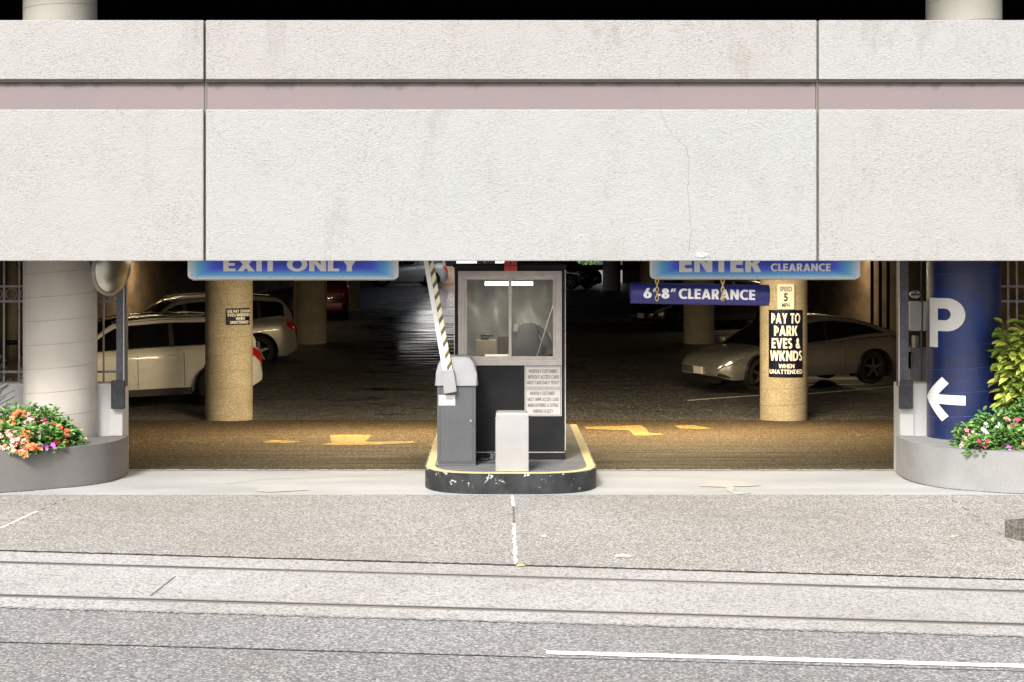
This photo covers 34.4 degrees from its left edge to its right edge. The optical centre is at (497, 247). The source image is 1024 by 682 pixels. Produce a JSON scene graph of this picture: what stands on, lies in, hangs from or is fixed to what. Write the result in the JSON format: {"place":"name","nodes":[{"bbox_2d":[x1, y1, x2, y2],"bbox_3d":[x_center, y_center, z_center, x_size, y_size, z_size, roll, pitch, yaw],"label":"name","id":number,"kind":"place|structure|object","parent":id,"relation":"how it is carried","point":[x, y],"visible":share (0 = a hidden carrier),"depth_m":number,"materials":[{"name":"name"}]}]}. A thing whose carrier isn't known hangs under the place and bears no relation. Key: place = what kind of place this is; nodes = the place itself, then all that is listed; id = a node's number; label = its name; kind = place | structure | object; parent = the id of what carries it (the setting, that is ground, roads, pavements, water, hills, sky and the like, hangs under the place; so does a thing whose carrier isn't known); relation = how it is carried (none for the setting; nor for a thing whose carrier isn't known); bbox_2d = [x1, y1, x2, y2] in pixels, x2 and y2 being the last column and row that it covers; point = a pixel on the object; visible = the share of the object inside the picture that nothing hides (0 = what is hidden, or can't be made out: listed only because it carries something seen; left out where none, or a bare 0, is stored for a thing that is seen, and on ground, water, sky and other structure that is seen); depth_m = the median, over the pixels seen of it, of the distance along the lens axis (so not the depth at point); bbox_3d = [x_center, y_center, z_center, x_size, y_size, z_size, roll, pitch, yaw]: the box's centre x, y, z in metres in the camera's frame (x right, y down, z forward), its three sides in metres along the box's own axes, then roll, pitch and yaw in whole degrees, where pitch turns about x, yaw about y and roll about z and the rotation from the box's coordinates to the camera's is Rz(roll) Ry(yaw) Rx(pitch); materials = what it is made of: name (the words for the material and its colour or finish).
{"place":"outdoors","nodes":[
{"label":"outdoors","id":0,"kind":"place"},
{"bbox_2d":[0,355,19,412],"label":"shrub","id":1,"kind":"object","parent":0,"point":[3,374],"visible":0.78,"depth_m":18.09,"materials":[{"name":"plant"}]},
{"bbox_2d":[129,420,893,469],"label":"ramp","id":2,"kind":"structure","parent":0,"point":[716,444],"depth_m":23.08,"materials":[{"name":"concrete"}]},
{"bbox_2d":[264,440,299,442],"bbox_3d":[-3.115,2.792,23.829,0.514,0.038,0.716,0,0,10],"label":"painted arrow tip","id":3,"kind":"object","parent":2,"relation":"on","point":[277,441],"visible":1,"depth_m":23.85,"materials":[{"name":"yellow paint"}]},
{"bbox_2d":[321,435,416,444],"bbox_3d":[-1.853,2.813,24.251,1.423,0.127,2.442,0,0,0],"label":"painted arrow","id":4,"kind":"object","parent":2,"relation":"on","point":[348,439],"visible":1,"depth_m":23.85,"materials":[{"name":"yellow paint"}]},
{"bbox_2d":[425,424,595,493],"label":"traffic island","id":5,"kind":"structure","parent":2,"relation":"on","point":[574,471],"depth_m":17.17,"materials":[{"name":"paint"}]},
{"bbox_2d":[424,261,477,465],"bbox_3d":[-0.514,1.123,17.755,0.609,2.395,0.481,0,0,0],"label":"barrier machine","id":6,"kind":"object","parent":5,"relation":"on","point":[457,376],"visible":0.91,"depth_m":17.61,"materials":[{"name":"grey paint"}]},
{"bbox_2d":[439,395,454,404],"bbox_3d":[-0.539,1.622,17.605,0.176,0.111,0.010,0,0,0],"label":"warning label","id":7,"kind":"object","parent":6,"relation":"attached to","point":[446,399],"visible":1,"depth_m":17.60,"materials":[{"name":"paper"}]},
{"bbox_2d":[476,451,494,460],"bbox_3d":[-0.108,2.238,17.795,0.281,0.110,0.070,0,0,0],"label":"conduit","id":8,"kind":"object","parent":5,"relation":"on","point":[492,455],"visible":0.85,"depth_m":17.78,"materials":[{"name":"metal"}]},
{"bbox_2d":[453,263,566,459],"bbox_3d":[0.134,1.254,18.964,1.253,2.135,1.692,0,0,0],"label":"ticket booth","id":9,"kind":"object","parent":5,"relation":"on","point":[501,383],"visible":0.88,"depth_m":18.14,"materials":[{"name":"black paint"}]},
{"bbox_2d":[476,340,495,355],"bbox_3d":[-0.129,1.142,18.540,0.227,0.225,0.080,0,0,0],"label":"carton","id":10,"kind":"object","parent":9,"relation":"on","point":[483,347],"visible":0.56,"depth_m":18.50,"materials":[{"name":"cardboard"}]},
{"bbox_2d":[480,334,492,339],"bbox_3d":[-0.124,0.996,18.540,0.140,0.066,0.080,0,0,0],"label":"telephone","id":11,"kind":"object","parent":10,"relation":"on","point":[484,336],"visible":1,"depth_m":18.51,"materials":[{"name":"black plastic"}]},
{"bbox_2d":[485,354,507,355],"bbox_3d":[-0.011,1.217,18.340,0.256,0.072,0.072,0,0,0],"label":"paper sheet","id":12,"kind":"object","parent":9,"relation":"on","point":[496,354],"visible":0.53,"depth_m":18.32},
{"bbox_2d":[498,336,508,355],"bbox_3d":[0.063,1.123,18.535,0.125,0.264,0.070,0,0,0],"label":"binder","id":13,"kind":"object","parent":9,"relation":"on","point":[503,344],"visible":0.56,"depth_m":18.50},
{"bbox_2d":[484,280,533,285],"bbox_3d":[0.125,0.378,18.439,0.561,0.083,0.101,0,0,0],"label":"strip light","id":14,"kind":"object","parent":9,"relation":"attached to","point":[506,282],"visible":0.65,"depth_m":18.39,"materials":[{"name":"beige"}]},
{"bbox_2d":[467,280,552,355],"bbox_3d":[0.134,0.815,19.341,1.053,1.050,0.134,0,0,0],"label":"plastic curtain","id":15,"kind":"object","parent":9,"relation":"hanging from","point":[487,309],"visible":0.48,"depth_m":19.34,"materials":[{"name":"plastic"}]},
{"bbox_2d":[458,271,561,364],"bbox_3d":[0.135,0.771,18.159,1.134,1.031,0.082,0,0,0],"label":"window frame","id":16,"kind":"structure","parent":9,"relation":"in","point":[463,276],"depth_m":18.13,"materials":[{"name":"metal"}]},
{"bbox_2d":[504,261,516,270],"bbox_3d":[0.142,0.166,18.079,0.142,0.172,0.078,0,0,0],"label":"alarm box","id":17,"kind":"object","parent":9,"relation":"attached to","point":[510,265],"visible":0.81,"depth_m":18.05,"materials":[{"name":"red paint"}]},
{"bbox_2d":[514,324,517,331],"bbox_3d":[0.213,0.927,19.180,0.054,0.088,0.080,0,0,0],"label":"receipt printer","id":18,"kind":"object","parent":9,"relation":"in","point":[515,327],"visible":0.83,"depth_m":19.14,"materials":[{"name":"plastic"}]},
{"bbox_2d":[525,389,561,415],"bbox_3d":[0.499,1.694,18.135,0.406,0.302,0.010,0,0,0],"label":"customer notice","id":19,"kind":"object","parent":9,"relation":"attached to","point":[543,402],"visible":0.98,"depth_m":18.13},
{"bbox_2d":[525,366,561,387],"bbox_3d":[0.499,1.415,18.135,0.406,0.247,0.010,0,0,0],"label":"customer notice","id":20,"kind":"object","parent":9,"relation":"attached to","point":[543,376],"visible":1,"depth_m":18.13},
{"bbox_2d":[537,306,552,355],"bbox_3d":[0.532,0.885,18.230,0.232,0.688,0.012,0,0,0],"label":"window rod","id":21,"kind":"object","parent":9,"relation":"on","point":[544,331],"depth_m":18.23,"materials":[{"name":"metal"}]},
{"bbox_2d":[495,410,528,470],"bbox_3d":[0.149,2.012,17.284,0.346,0.612,0.273,0,0,0],"label":"utility box","id":22,"kind":"object","parent":5,"relation":"on","point":[511,440],"visible":1,"depth_m":17.15,"materials":[{"name":"beige paint"}]},
{"bbox_2d":[512,323,543,355],"bbox_3d":[0.366,1.583,19.112,0.524,1.448,0.603,0,0,0],"label":"office chair","id":23,"kind":"object","parent":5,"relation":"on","point":[527,342],"visible":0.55,"depth_m":18.82,"materials":[{"name":"grey fabric"}]},
{"bbox_2d":[537,325,552,355],"bbox_3d":[0.550,1.067,18.898,0.260,0.375,0.139,0,0,19],"label":"coat","id":24,"kind":"object","parent":23,"relation":"hanging from","point":[547,345],"visible":0.79,"depth_m":18.85,"materials":[{"name":"fabric"}]},
{"bbox_2d":[128,469,893,470],"bbox_3d":[0.000,2.536,18.900,20.000,0.005,0.180,0,0,0],"label":"apron edge","id":25,"kind":"object","parent":2,"relation":"on","point":[424,469],"visible":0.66,"depth_m":18.93,"materials":[{"name":"concrete"}]},
{"bbox_2d":[585,425,661,434],"bbox_3d":[1.998,2.941,26.680,1.061,0.150,2.867,0,0,-4],"label":"painted arrow entry","id":26,"kind":"object","parent":2,"relation":"on","point":[637,429],"visible":1,"depth_m":27.13,"materials":[{"name":"yellow paint"}]},
{"bbox_2d":[674,425,707,428],"bbox_3d":[3.248,2.984,27.547,0.547,0.062,1.193,0,0,0],"label":"road marking","id":27,"kind":"object","parent":2,"relation":"on","point":[689,426],"visible":1,"depth_m":27.42,"materials":[{"name":"yellow paint"}]},
{"bbox_2d":[909,335,925,380],"bbox_3d":[4.999,1.797,19.850,0.274,1.486,0.500,0,0,0],"label":"covered machine","id":28,"kind":"object","parent":2,"relation":"on","point":[914,361],"visible":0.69,"depth_m":19.65,"materials":[{"name":"metal"}]},
{"bbox_2d":[0,495,1023,578],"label":"pavement","id":29,"kind":"structure","parent":0,"point":[904,535],"depth_m":15.14,"materials":[{"name":"concrete"}]},
{"bbox_2d":[0,511,37,527],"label":"painted joint","id":30,"kind":"object","parent":29,"relation":"on","point":[18,519],"visible":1,"depth_m":15.27,"materials":[{"name":"paint"}]},
{"bbox_2d":[512,506,514,523],"bbox_3d":[0.155,2.561,15.889,0.030,0.028,1.117,0,0,0],"label":"pavement joint","id":31,"kind":"object","parent":29,"relation":"on","point":[513,513],"visible":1,"depth_m":15.84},
{"bbox_2d":[512,523,517,563],"bbox_3d":[0.149,2.593,14.564,0.050,0.044,1.742,0,0,0],"label":"painted joint","id":32,"kind":"object","parent":29,"relation":"on","point":[515,548],"visible":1,"depth_m":14.43,"materials":[{"name":"paint"}]},
{"bbox_2d":[952,500,1013,542],"bbox_3d":[4.630,2.604,15.888,0.028,0.123,1.917,0,0,-2],"label":"pavement joint","id":33,"kind":"object","parent":29,"relation":"on","point":[984,522],"visible":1,"depth_m":15.74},
{"bbox_2d":[1005,518,1023,579],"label":"tree pit kerb","id":34,"kind":"object","parent":29,"relation":"on","point":[1014,528],"visible":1,"depth_m":15.08,"materials":[{"name":"concrete"}]},
{"bbox_2d":[0,608,1023,670],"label":"road","id":35,"kind":"structure","parent":0,"point":[307,633],"depth_m":11.11,"materials":[{"name":"asphalt"}]},
{"bbox_2d":[546,651,1023,667],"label":"lane line","id":36,"kind":"object","parent":35,"relation":"on","point":[730,657],"visible":1,"depth_m":10.73,"materials":[{"name":"paint"}]},
{"bbox_2d":[0,564,1023,622],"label":"track bed","id":37,"kind":"object","parent":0,"point":[521,593],"visible":1,"depth_m":12.56,"materials":[{"name":"concrete"}]},
{"bbox_2d":[150,576,175,595],"bbox_3d":[-2.517,2.542,12.449,0.021,0.002,0.727,0,0,3],"label":"track bed crack","id":38,"kind":"object","parent":37,"relation":"on","point":[163,585],"visible":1,"depth_m":12.44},
{"bbox_2d":[0,594,1023,625],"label":"tram rail","id":39,"kind":"object","parent":37,"relation":"on","point":[512,609],"visible":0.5,"depth_m":12.00,"materials":[{"name":"metal"}]},
{"bbox_2d":[0,561,1023,592],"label":"tram rail","id":40,"kind":"object","parent":37,"relation":"on","point":[510,576],"visible":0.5,"depth_m":13.21,"materials":[{"name":"metal"}]},
{"bbox_2d":[0,642,1023,681],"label":"road","id":41,"kind":"structure","parent":0,"point":[28,662],"depth_m":10.29,"materials":[{"name":"asphalt"}]},
{"bbox_2d":[14,642,530,656],"bbox_3d":[-1.444,2.574,10.611,3.486,0.099,0.041,0,0,0],"label":"road crack","id":42,"kind":"object","parent":41,"relation":"on","point":[270,648],"visible":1,"depth_m":10.61,"materials":[{"name":"asphalt"}]},
{"bbox_2d":[0,470,1023,494],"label":"apron","id":43,"kind":"object","parent":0,"point":[608,482],"visible":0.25,"depth_m":17.83,"materials":[{"name":"concrete"}]},
{"bbox_2d":[0,436,127,492],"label":"planter","id":44,"kind":"object","parent":43,"relation":"on","point":[99,459],"visible":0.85,"depth_m":17.53,"materials":[{"name":"grey concrete"}]},
{"bbox_2d":[0,419,21,450],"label":"flowering plant","id":45,"kind":"object","parent":44,"relation":"in","point":[6,429],"visible":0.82,"depth_m":17.32,"materials":[{"name":"green plant"}]},
{"bbox_2d":[0,401,28,438],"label":"flowering plant","id":46,"kind":"object","parent":44,"relation":"in","point":[6,416],"visible":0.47,"depth_m":17.68,"materials":[{"name":"green plant"}]},
{"bbox_2d":[3,434,34,456],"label":"flowering plant","id":47,"kind":"object","parent":44,"relation":"in","point":[13,442],"visible":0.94,"depth_m":17.19,"materials":[{"name":"pink plant"}]},
{"bbox_2d":[9,421,53,458],"bbox_3d":[-4.921,2.008,17.383,0.481,0.364,0.491,0,0,0],"label":"flowering plant","id":48,"kind":"object","parent":44,"relation":"in","point":[29,431],"visible":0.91,"depth_m":17.27,"materials":[{"name":"orange plant"}]},
{"bbox_2d":[13,402,49,443],"bbox_3d":[-4.982,1.914,17.726,0.471,0.534,0.561,0,0,19],"label":"flowering plant","id":49,"kind":"object","parent":44,"relation":"in","point":[33,415],"visible":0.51,"depth_m":17.65,"materials":[{"name":"green plant"}]},
{"bbox_2d":[31,422,67,453],"bbox_3d":[-4.748,2.005,17.481,0.420,0.339,0.413,0,0,0],"label":"flowering plant","id":50,"kind":"object","parent":44,"relation":"in","point":[50,429],"visible":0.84,"depth_m":17.43,"materials":[{"name":"green plant"}]},
{"bbox_2d":[34,404,66,443],"bbox_3d":[-4.817,1.934,17.740,0.423,0.513,0.502,0,0,0],"label":"flowering plant","id":51,"kind":"object","parent":44,"relation":"in","point":[51,415],"visible":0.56,"depth_m":17.73,"materials":[{"name":"green plant"}]},
{"bbox_2d":[47,416,81,446],"bbox_3d":[-4.688,1.982,17.729,0.420,0.376,0.416,0,0,40],"label":"flowering plant","id":52,"kind":"object","parent":44,"relation":"in","point":[67,429],"visible":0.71,"depth_m":17.67,"materials":[{"name":"green plant"}]},
{"bbox_2d":[61,429,88,444],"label":"flowering plant","id":53,"kind":"object","parent":44,"relation":"in","point":[77,436],"visible":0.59,"depth_m":17.75,"materials":[{"name":"green plant"}]},
{"bbox_2d":[0,381,128,469],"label":"wall","id":54,"kind":"structure","parent":43,"relation":"on","point":[112,422],"depth_m":18.56,"materials":[{"name":"paint"}]},
{"bbox_2d":[0,261,22,382],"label":"steel fence","id":55,"kind":"object","parent":54,"relation":"on","point":[12,300],"visible":0.73,"depth_m":18.67,"materials":[{"name":"metal"}]},
{"bbox_2d":[97,294,115,382],"bbox_3d":[-4.451,0.655,18.680,0.320,1.730,0.024,0,0,0],"label":"steel fence","id":56,"kind":"object","parent":54,"relation":"on","point":[104,301],"visible":0.33,"depth_m":18.67,"materials":[{"name":"metal"}]},
{"bbox_2d":[111,281,127,408],"bbox_3d":[-4.230,0.793,18.505,0.164,2.006,0.130,0,0,0],"label":"steel post","id":57,"kind":"object","parent":54,"relation":"on","point":[119,384],"visible":0.7,"depth_m":18.47,"materials":[{"name":"metal"}]},
{"bbox_2d":[257,487,307,491],"bbox_3d":[-2.242,2.534,17.327,0.544,0.001,0.314,0,0,-4],"label":"road marking","id":58,"kind":"object","parent":43,"relation":"on","point":[278,489],"visible":1,"depth_m":17.35,"materials":[{"name":"white paint"}]},
{"bbox_2d":[701,481,758,494],"bbox_3d":[2.505,2.534,17.559,0.629,0.001,0.954,0,0,-27],"label":"faded arrow","id":59,"kind":"object","parent":43,"relation":"on","point":[729,486],"visible":1,"depth_m":17.71,"materials":[{"name":"white paint"}]},
{"bbox_2d":[894,381,1001,471],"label":"wall","id":60,"kind":"structure","parent":43,"relation":"on","point":[910,422],"depth_m":18.56,"materials":[{"name":"paint"}]},
{"bbox_2d":[896,261,912,408],"bbox_3d":[4.553,0.793,18.505,0.158,2.006,0.130,0,0,0],"label":"steel post","id":61,"kind":"object","parent":60,"relation":"on","point":[904,383],"visible":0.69,"depth_m":18.47,"materials":[{"name":"metal"}]},
{"bbox_2d":[909,261,925,380],"bbox_3d":[4.931,1.165,19.448,0.204,2.750,0.144,0,0,0],"label":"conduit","id":62,"kind":"object","parent":61,"relation":"attached to","point":[917,315],"visible":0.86,"depth_m":19.40,"materials":[{"name":"metal"}]},
{"bbox_2d":[1001,261,1023,353],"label":"steel fence","id":63,"kind":"object","parent":60,"relation":"on","point":[1008,286],"visible":0.42,"depth_m":18.67,"materials":[{"name":"metal"}]},
{"bbox_2d":[896,436,1023,493],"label":"planter","id":64,"kind":"object","parent":43,"relation":"on","point":[934,462],"visible":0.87,"depth_m":17.38,"materials":[{"name":"concrete"}]},
{"bbox_2d":[948,421,983,447],"bbox_3d":[5.014,2.014,17.609,0.386,0.352,0.457,0,0,0],"label":"flowering plant","id":65,"kind":"object","parent":64,"relation":"in","point":[966,425],"visible":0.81,"depth_m":17.59,"materials":[{"name":"green plant"}]},
{"bbox_2d":[961,433,1002,455],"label":"flowering plant","id":66,"kind":"object","parent":64,"relation":"in","point":[980,441],"visible":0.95,"depth_m":17.30,"materials":[{"name":"green plant"}]},
{"bbox_2d":[968,406,1003,445],"bbox_3d":[5.221,1.932,17.731,0.481,0.477,0.520,0,0,0],"label":"flowering plant","id":67,"kind":"object","parent":64,"relation":"in","point":[979,423],"visible":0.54,"depth_m":17.66,"materials":[{"name":"green plant"}]},
{"bbox_2d":[982,406,1020,446],"bbox_3d":[5.381,1.938,17.717,0.494,0.480,0.574,0,0,0],"label":"flowering plant","id":68,"kind":"object","parent":64,"relation":"in","point":[1001,418],"visible":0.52,"depth_m":17.64,"materials":[{"name":"green plant"}]},
{"bbox_2d":[983,424,1022,450],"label":"flowering plant","id":69,"kind":"object","parent":64,"relation":"in","point":[996,432],"visible":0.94,"depth_m":17.32,"materials":[{"name":"green plant"}]},
{"bbox_2d":[987,315,1023,423],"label":"shrub","id":70,"kind":"object","parent":64,"relation":"on","point":[1008,376],"visible":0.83,"depth_m":17.84,"materials":[{"name":"green plant"}]},
{"bbox_2d":[1001,397,1023,444],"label":"flowering plant","id":71,"kind":"object","parent":64,"relation":"in","point":[1019,412],"visible":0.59,"depth_m":17.64,"materials":[{"name":"green plant"}]},
{"bbox_2d":[1003,423,1023,450],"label":"flowering plant","id":72,"kind":"object","parent":64,"relation":"in","point":[1020,429],"visible":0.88,"depth_m":17.32,"materials":[{"name":"green plant"}]},
{"bbox_2d":[0,551,1023,589],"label":"curb","id":73,"kind":"object","parent":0,"point":[511,570],"visible":1,"depth_m":13.44,"materials":[{"name":"concrete"}]},
{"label":"kerb joint","id":74,"kind":"structure","parent":73,"relation":"attached to","visible":0},
{"bbox_2d":[0,550,1023,579],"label":"kerb crack","id":75,"kind":"object","parent":74,"relation":"on","point":[526,565],"visible":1,"depth_m":13.65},
{"bbox_2d":[0,597,1023,635],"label":"track bed","id":76,"kind":"object","parent":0,"point":[707,622],"visible":1,"depth_m":11.77,"materials":[{"name":"concrete"}]},
{"bbox_2d":[0,606,1023,637],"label":"track edge","id":77,"kind":"object","parent":76,"relation":"on","point":[446,619],"visible":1,"depth_m":11.59,"materials":[{"name":"metal"}]},
{"bbox_2d":[3,270,1023,671],"bbox_3d":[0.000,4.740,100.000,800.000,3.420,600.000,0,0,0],"label":"ground","id":78,"kind":"structure","parent":0,"point":[491,564],"depth_m":19.64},
{"bbox_2d":[445,261,503,265],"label":"building","id":79,"kind":"structure","parent":78,"relation":"on","point":[450,263],"depth_m":127.95,"materials":[{"name":"white glass"}]},
{"bbox_2d":[445,261,455,265],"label":"window","id":80,"kind":"structure","parent":79,"relation":"in","point":[448,263],"depth_m":127.93,"materials":[{"name":"black glass"}]},
{"bbox_2d":[477,261,494,262],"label":"window","id":81,"kind":"structure","parent":79,"relation":"in","point":[477,261],"depth_m":127.93,"materials":[{"name":"black glass"}]},
{"bbox_2d":[577,261,598,264],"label":"tree","id":82,"kind":"object","parent":78,"relation":"on","point":[583,262],"visible":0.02,"depth_m":103.47,"materials":[{"name":"green plant"}]},
{"bbox_2d":[129,281,911,419],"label":"floor","id":83,"kind":"structure","parent":0,"point":[620,365],"depth_m":35.05,"materials":[{"name":"concrete"}]},
{"bbox_2d":[1,311,261,400],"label":"parked car","id":84,"kind":"object","parent":83,"relation":"on","point":[166,354],"visible":0.45,"depth_m":31.26,"materials":[{"name":"white paint"}]},
{"bbox_2d":[139,292,297,364],"bbox_3d":[-7.122,1.914,38.087,4.782,1.727,2.280,-1,0,-24],"label":"parked car","id":85,"kind":"object","parent":83,"relation":"on","point":[274,331],"visible":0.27,"depth_m":37.97,"materials":[{"name":"beige paint"}]},
{"bbox_2d":[288,280,353,318],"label":"parked car","id":86,"kind":"object","parent":83,"relation":"on","point":[338,297],"visible":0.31,"depth_m":49.71,"materials":[{"name":"red paint"}]},
{"bbox_2d":[345,284,453,414],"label":"wet patch","id":87,"kind":"object","parent":83,"relation":"on","point":[422,312],"visible":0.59,"depth_m":48.08,"materials":[{"name":"grey liquid"}]},
{"bbox_2d":[362,261,447,285],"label":"parked car","id":88,"kind":"object","parent":83,"relation":"on","point":[411,271],"visible":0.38,"depth_m":84.96,"materials":[{"name":"silver paint"}]},
{"bbox_2d":[0,0,1023,440],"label":"parking garage","id":89,"kind":"structure","parent":83,"relation":"on","point":[158,144],"depth_m":16.70,"materials":[{"name":"paint"}]},
{"bbox_2d":[5,261,17,365],"bbox_3d":[-9.985,1.339,34.000,0.260,3.099,0.260,0,0,0],"label":"drain pipe","id":90,"kind":"object","parent":89,"relation":"in","point":[11,342],"visible":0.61,"depth_m":33.90,"materials":[{"name":"plastic"}]},
{"bbox_2d":[90,261,130,295],"bbox_3d":[-4.226,0.212,18.081,0.445,0.620,0.736,0,0,-16],"label":"convex mirror","id":91,"kind":"object","parent":89,"relation":"attached to","point":[110,278],"visible":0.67,"depth_m":17.85,"materials":[{"name":"silver mirror"}]},
{"bbox_2d":[226,308,249,324],"bbox_3d":[-4.644,1.232,29.672,0.470,0.300,0.082,0,0,-35],"label":"pay station notice","id":92,"kind":"object","parent":89,"relation":"attached to","point":[237,316],"visible":1,"depth_m":29.62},
{"bbox_2d":[188,261,398,279],"bbox_3d":[-2.183,0.068,17.674,2.248,0.556,0.060,0,0,0],"label":"hanging sign","id":93,"kind":"object","parent":89,"relation":"hanging from","point":[293,270],"visible":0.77,"depth_m":17.65,"materials":[{"name":"metal"}]},
{"bbox_2d":[650,261,859,279],"bbox_3d":[2.747,0.066,17.674,2.243,0.552,0.060,0,0,0],"label":"hanging sign","id":94,"kind":"object","parent":89,"relation":"hanging from","point":[755,270],"visible":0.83,"depth_m":17.65,"materials":[{"name":"metal"}]},
{"bbox_2d":[630,278,769,305],"bbox_3d":[2.149,0.466,17.606,1.474,0.302,0.251,0,0,0],"label":"clearance bar","id":95,"kind":"object","parent":94,"relation":"hanging from","point":[699,294],"visible":1,"depth_m":17.52,"materials":[{"name":"paint"}]},
{"bbox_2d":[777,284,793,308],"bbox_3d":[5.146,0.872,29.546,0.300,0.451,0.012,0,0,0],"label":"speed sign","id":96,"kind":"object","parent":89,"relation":"attached to","point":[785,296],"visible":1,"depth_m":29.54,"materials":[{"name":"beige plastic"}]},
{"bbox_2d":[769,310,802,377],"bbox_3d":[5.167,1.716,29.628,0.605,1.206,0.135,0,0,3],"label":"pay sign","id":97,"kind":"object","parent":89,"relation":"attached to","point":[785,343],"visible":1,"depth_m":29.59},
{"bbox_2d":[517,261,601,288],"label":"parked car","id":98,"kind":"object","parent":83,"relation":"on","point":[586,278],"visible":0.34,"depth_m":79.31,"materials":[{"name":"black paint"}]},
{"bbox_2d":[629,280,759,329],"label":"parked car","id":99,"kind":"object","parent":83,"relation":"on","point":[656,315],"visible":0.29,"depth_m":46.41,"materials":[{"name":"black paint"}]},
{"bbox_2d":[689,395,759,400],"bbox_3d":[4.470,2.957,32.643,1.672,0.043,0.116,0,0,-25],"label":"parking stripe","id":100,"kind":"object","parent":83,"relation":"on","point":[725,397],"visible":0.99,"depth_m":32.67,"materials":[{"name":"paint"}]},
{"bbox_2d":[682,313,895,390],"bbox_3d":[6.068,2.091,34.103,4.534,1.448,2.200,-1,0,-24],"label":"parked car","id":101,"kind":"object","parent":83,"relation":"on","point":[863,351],"visible":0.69,"depth_m":33.55,"materials":[{"name":"silver paint"}]},
{"bbox_2d":[808,386,893,393],"bbox_3d":[7.219,2.899,33.715,2.256,0.064,0.115,0,0,-28],"label":"parking stripe","id":102,"kind":"object","parent":83,"relation":"on","point":[850,390],"visible":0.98,"depth_m":33.65,"materials":[{"name":"paint"}]},
{"bbox_2d":[870,261,873,323],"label":"standpipe","id":103,"kind":"object","parent":83,"relation":"on","point":[871,292],"visible":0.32,"depth_m":42.96,"materials":[{"name":"metal"}]},
{"bbox_2d":[879,261,881,326],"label":"standpipe","id":104,"kind":"object","parent":83,"relation":"on","point":[880,293],"visible":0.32,"depth_m":42.96,"materials":[{"name":"metal"}]},
{"bbox_2d":[886,261,889,329],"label":"standpipe","id":105,"kind":"object","parent":83,"relation":"on","point":[887,294],"visible":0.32,"depth_m":42.97,"materials":[{"name":"metal"}]},
{"bbox_2d":[584,261,621,264],"label":"sky","id":106,"kind":"structure","parent":0,"point":[600,262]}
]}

